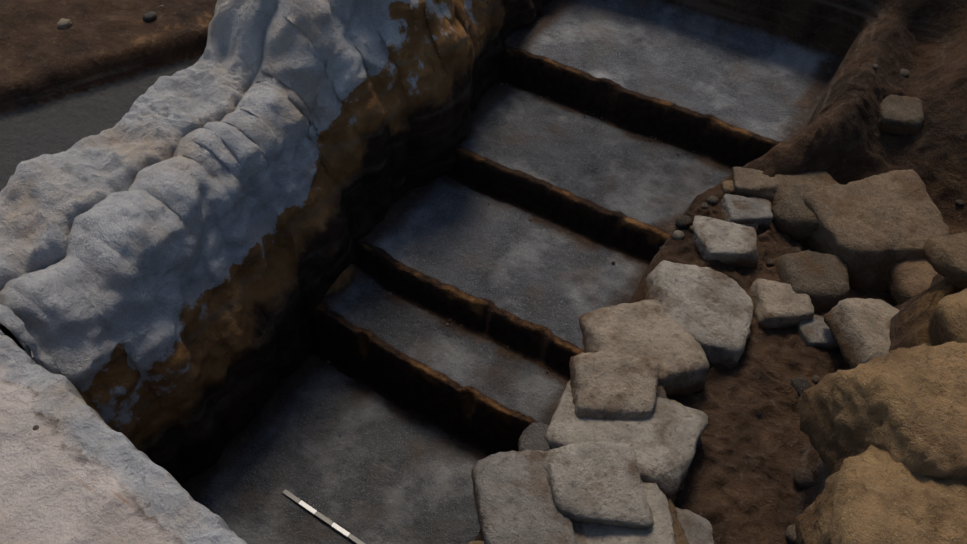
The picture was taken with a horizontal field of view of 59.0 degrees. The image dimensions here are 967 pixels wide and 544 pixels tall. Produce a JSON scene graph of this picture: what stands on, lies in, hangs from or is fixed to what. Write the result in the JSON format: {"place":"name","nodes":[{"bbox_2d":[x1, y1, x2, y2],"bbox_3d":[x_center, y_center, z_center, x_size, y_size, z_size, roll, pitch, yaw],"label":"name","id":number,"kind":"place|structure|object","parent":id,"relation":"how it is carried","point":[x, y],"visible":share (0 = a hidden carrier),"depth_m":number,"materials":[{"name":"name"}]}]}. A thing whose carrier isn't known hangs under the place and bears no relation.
{"place":"outdoors","nodes":[
{"label":"outdoors","id":0,"kind":"place"},
{"bbox_2d":[0,0,966,543],"bbox_3d":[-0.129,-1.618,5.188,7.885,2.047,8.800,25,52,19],"label":"excavated ground","id":1,"kind":"structure","parent":0,"point":[100,100],"depth_m":4.35,"materials":[{"name":"brown soil"}]},
{"bbox_2d":[0,0,551,486],"bbox_3d":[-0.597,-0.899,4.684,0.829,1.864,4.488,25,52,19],"label":"wall face","id":2,"kind":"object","parent":1,"relation":"on","point":[160,312],"visible":0.9,"depth_m":3.96},
{"bbox_2d":[282,489,364,543],"bbox_3d":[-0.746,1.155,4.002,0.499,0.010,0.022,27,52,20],"label":"scale bar","id":3,"kind":"object","parent":1,"relation":"on","point":[325,519],"visible":1,"depth_m":4.00,"materials":[{"name":"white plastic"}]},
{"bbox_2d":[32,5,964,543],"bbox_3d":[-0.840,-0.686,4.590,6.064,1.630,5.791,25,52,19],"label":"pebbles","id":4,"kind":"object","parent":1,"relation":"on","point":[802,479],"visible":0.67,"depth_m":4.04,"materials":[{"name":"stone"}]},
{"bbox_2d":[468,167,779,543],"bbox_3d":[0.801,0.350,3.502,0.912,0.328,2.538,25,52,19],"label":"stone slabs","id":5,"kind":"structure","parent":1,"relation":"on","point":[606,455],"depth_m":3.21,"materials":[{"name":"grey stone"}]},
{"bbox_2d":[750,95,966,543],"bbox_3d":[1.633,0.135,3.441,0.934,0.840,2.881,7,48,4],"label":"loose boulders","id":6,"kind":"object","parent":1,"relation":"on","point":[883,428],"visible":0.85,"depth_m":3.02,"materials":[{"name":"stone"}]}
]}

